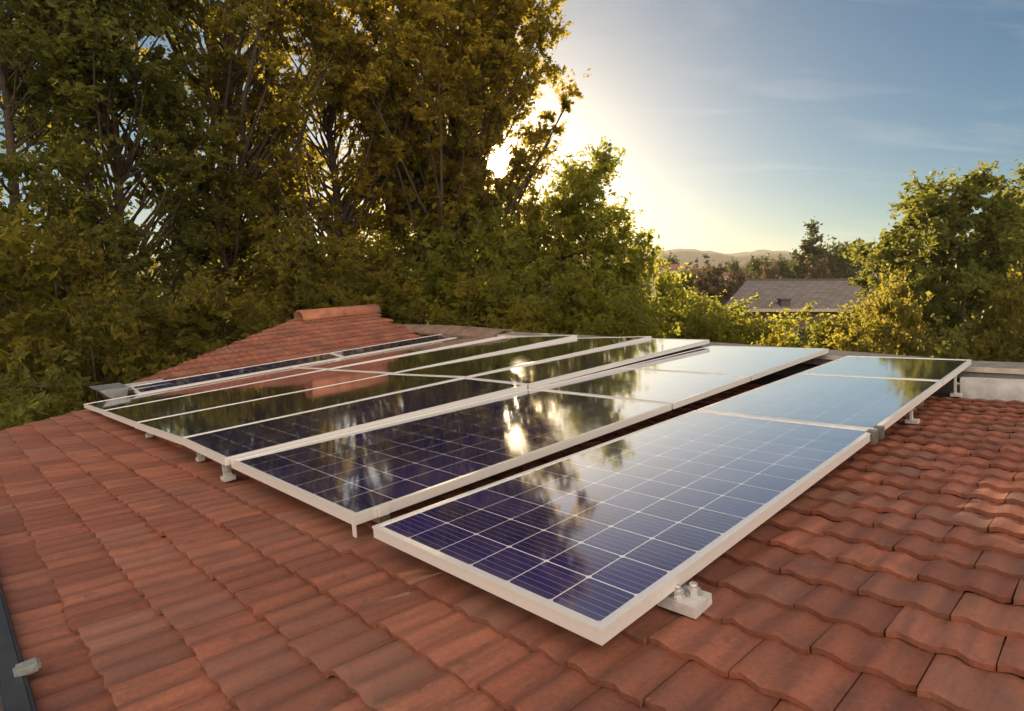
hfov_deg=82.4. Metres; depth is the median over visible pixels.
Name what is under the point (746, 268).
tree
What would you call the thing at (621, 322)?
shrub
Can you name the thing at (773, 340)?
shrub
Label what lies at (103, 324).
shrub
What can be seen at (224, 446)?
solar panel
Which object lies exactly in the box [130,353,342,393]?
solar panel
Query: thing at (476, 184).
shrub
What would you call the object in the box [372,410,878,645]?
solar panel
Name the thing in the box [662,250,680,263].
tree
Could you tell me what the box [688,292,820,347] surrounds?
shrub
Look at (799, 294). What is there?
neighbour house
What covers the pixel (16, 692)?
cable channel
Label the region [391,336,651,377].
solar panel
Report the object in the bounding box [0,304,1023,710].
tiled roof
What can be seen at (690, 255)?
hills
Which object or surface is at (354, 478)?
solar panel
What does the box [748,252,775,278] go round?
tree
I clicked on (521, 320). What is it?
shrub
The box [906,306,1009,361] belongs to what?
shrub
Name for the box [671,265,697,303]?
tree
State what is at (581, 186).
broadleaf tree
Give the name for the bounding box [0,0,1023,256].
sky
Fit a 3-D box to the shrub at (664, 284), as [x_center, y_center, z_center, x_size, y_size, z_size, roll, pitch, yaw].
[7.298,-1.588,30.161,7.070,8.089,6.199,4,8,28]
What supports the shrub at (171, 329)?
on the ground
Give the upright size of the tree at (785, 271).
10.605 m
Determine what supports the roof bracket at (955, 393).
attached to the tiled roof at (140, 570)
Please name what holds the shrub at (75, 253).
on the ground
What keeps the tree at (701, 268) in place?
on the ground
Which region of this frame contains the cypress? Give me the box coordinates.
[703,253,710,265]
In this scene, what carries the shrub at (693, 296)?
on the ground
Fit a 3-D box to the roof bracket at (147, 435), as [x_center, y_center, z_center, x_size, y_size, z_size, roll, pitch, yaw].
[-2.787,0.590,4.485,0.039,0.072,0.049,-11,9,-44]
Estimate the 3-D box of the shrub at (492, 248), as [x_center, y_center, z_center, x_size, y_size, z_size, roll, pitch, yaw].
[-0.191,-2.173,25.827,7.814,10.591,8.913,-3,8,-26]
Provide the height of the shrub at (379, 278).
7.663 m
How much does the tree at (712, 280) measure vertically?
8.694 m
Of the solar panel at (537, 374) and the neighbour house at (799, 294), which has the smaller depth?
the solar panel at (537, 374)
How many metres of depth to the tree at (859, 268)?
78.26 m
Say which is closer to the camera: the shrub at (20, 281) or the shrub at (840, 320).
the shrub at (20, 281)
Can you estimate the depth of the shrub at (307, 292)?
18.09 m
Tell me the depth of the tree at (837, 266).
72.67 m
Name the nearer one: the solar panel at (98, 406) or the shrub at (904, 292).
the solar panel at (98, 406)
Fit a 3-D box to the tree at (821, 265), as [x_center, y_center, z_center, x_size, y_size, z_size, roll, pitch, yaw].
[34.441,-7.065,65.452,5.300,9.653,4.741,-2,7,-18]
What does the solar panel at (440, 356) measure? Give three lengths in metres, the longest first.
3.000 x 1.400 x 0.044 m
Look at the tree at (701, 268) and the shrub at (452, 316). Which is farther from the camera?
the tree at (701, 268)
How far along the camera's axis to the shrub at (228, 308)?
14.37 m
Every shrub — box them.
[0,195,131,402]
[0,201,123,428]
[0,270,165,430]
[0,338,101,430]
[27,223,212,399]
[81,275,215,401]
[141,271,243,362]
[150,259,294,365]
[206,177,326,319]
[215,196,381,338]
[319,228,432,334]
[320,197,500,335]
[360,181,472,308]
[416,275,519,335]
[428,178,551,317]
[428,182,590,327]
[473,168,611,297]
[484,236,613,335]
[497,294,579,334]
[532,265,680,338]
[613,246,697,334]
[648,285,732,342]
[652,289,741,339]
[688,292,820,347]
[751,324,792,346]
[753,297,846,349]
[801,299,884,349]
[823,267,934,355]
[854,257,940,357]
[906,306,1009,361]
[955,255,1023,362]
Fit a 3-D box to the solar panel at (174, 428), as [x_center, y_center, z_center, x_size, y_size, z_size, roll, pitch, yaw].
[-1.615,0.362,4.723,2.245,0.040,1.185,-11,8,-44]
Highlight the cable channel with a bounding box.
[0,582,40,710]
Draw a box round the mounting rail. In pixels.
[372,514,389,522]
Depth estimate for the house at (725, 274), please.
104.43 m
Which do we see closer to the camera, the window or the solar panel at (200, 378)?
the solar panel at (200, 378)
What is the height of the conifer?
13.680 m
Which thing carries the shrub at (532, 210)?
on the ground
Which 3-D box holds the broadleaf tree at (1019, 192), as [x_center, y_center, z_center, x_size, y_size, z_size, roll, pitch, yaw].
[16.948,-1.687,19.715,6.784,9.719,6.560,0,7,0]
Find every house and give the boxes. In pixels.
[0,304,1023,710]
[650,264,680,302]
[686,268,730,278]
[723,279,874,345]
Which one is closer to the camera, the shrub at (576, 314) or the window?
the shrub at (576, 314)
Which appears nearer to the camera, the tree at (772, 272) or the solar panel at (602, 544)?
the solar panel at (602, 544)
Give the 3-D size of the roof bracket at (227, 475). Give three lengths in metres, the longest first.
0.087 x 0.070 x 0.056 m
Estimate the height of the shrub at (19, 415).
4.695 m
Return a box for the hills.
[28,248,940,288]
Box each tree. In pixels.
[0,0,152,331]
[0,0,237,310]
[65,0,354,297]
[182,0,460,297]
[312,0,591,281]
[517,135,666,334]
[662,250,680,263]
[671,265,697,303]
[686,260,713,297]
[692,260,737,314]
[725,265,752,318]
[727,256,743,280]
[739,260,754,280]
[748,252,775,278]
[759,261,781,278]
[768,253,793,278]
[803,255,833,278]
[805,235,861,278]
[826,160,1023,358]
[838,254,873,278]
[928,159,1023,350]
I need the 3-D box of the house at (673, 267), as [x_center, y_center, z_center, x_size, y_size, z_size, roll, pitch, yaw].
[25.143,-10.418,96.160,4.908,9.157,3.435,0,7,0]
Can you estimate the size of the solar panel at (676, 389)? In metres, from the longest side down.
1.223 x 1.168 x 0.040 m
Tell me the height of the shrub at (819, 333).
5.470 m
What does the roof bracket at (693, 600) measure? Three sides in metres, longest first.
0.110 x 0.090 x 0.065 m
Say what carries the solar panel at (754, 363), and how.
attached to the tiled roof at (140, 570)
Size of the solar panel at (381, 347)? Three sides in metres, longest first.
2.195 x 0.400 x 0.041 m
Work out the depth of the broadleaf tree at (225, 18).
20.63 m
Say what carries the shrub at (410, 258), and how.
on the ground
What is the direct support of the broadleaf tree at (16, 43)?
on the ground
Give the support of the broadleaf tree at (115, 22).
on the ground
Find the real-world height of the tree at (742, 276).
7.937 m
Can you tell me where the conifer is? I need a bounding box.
[787,216,829,278]
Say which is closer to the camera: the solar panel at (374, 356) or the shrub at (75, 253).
the solar panel at (374, 356)
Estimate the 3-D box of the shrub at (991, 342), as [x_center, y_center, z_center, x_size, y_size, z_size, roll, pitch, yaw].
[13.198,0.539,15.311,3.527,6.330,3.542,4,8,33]
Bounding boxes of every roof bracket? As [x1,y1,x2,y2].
[145,432,152,437]
[195,452,204,461]
[220,464,235,481]
[658,581,711,618]
[905,408,919,423]
[950,376,961,396]
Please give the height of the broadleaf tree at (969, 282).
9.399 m
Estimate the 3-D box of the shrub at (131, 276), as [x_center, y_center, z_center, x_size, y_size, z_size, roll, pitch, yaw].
[-10.796,0.048,16.322,6.108,7.234,6.106,-4,8,-31]
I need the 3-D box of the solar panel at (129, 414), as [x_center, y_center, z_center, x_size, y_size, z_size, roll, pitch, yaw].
[-2.502,0.362,5.679,1.400,0.042,2.245,1,9,45]
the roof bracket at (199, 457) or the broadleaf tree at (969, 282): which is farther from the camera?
the broadleaf tree at (969, 282)
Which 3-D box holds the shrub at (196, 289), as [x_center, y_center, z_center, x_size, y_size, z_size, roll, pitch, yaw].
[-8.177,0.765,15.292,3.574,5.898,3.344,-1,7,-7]
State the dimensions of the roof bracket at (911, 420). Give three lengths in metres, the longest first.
0.152 x 0.070 x 0.056 m
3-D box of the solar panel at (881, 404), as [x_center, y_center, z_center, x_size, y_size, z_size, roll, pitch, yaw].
[2.079,0.274,3.824,0.977,0.060,1.723,3,8,45]
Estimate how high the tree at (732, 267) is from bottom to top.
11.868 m
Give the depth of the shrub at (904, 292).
17.48 m
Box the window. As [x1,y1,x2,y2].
[796,327,814,343]
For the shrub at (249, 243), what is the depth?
21.13 m
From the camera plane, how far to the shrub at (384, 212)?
25.96 m
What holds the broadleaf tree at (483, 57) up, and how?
on the ground
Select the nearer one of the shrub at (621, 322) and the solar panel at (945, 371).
the solar panel at (945, 371)
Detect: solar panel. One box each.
[83,367,325,413]
[101,369,390,426]
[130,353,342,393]
[133,374,464,444]
[179,378,526,465]
[230,389,671,537]
[294,335,504,368]
[328,335,576,372]
[331,334,455,357]
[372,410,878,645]
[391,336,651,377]
[466,338,708,388]
[532,368,750,408]
[620,345,828,380]
[697,373,942,438]
[800,356,971,385]
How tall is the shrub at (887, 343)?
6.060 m
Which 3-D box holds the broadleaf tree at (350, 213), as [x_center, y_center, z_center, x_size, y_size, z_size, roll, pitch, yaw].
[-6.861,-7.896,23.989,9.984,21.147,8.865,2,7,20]
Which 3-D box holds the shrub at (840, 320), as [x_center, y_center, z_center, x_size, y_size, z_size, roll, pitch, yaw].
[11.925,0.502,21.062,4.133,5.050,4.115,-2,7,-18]
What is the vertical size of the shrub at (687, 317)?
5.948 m

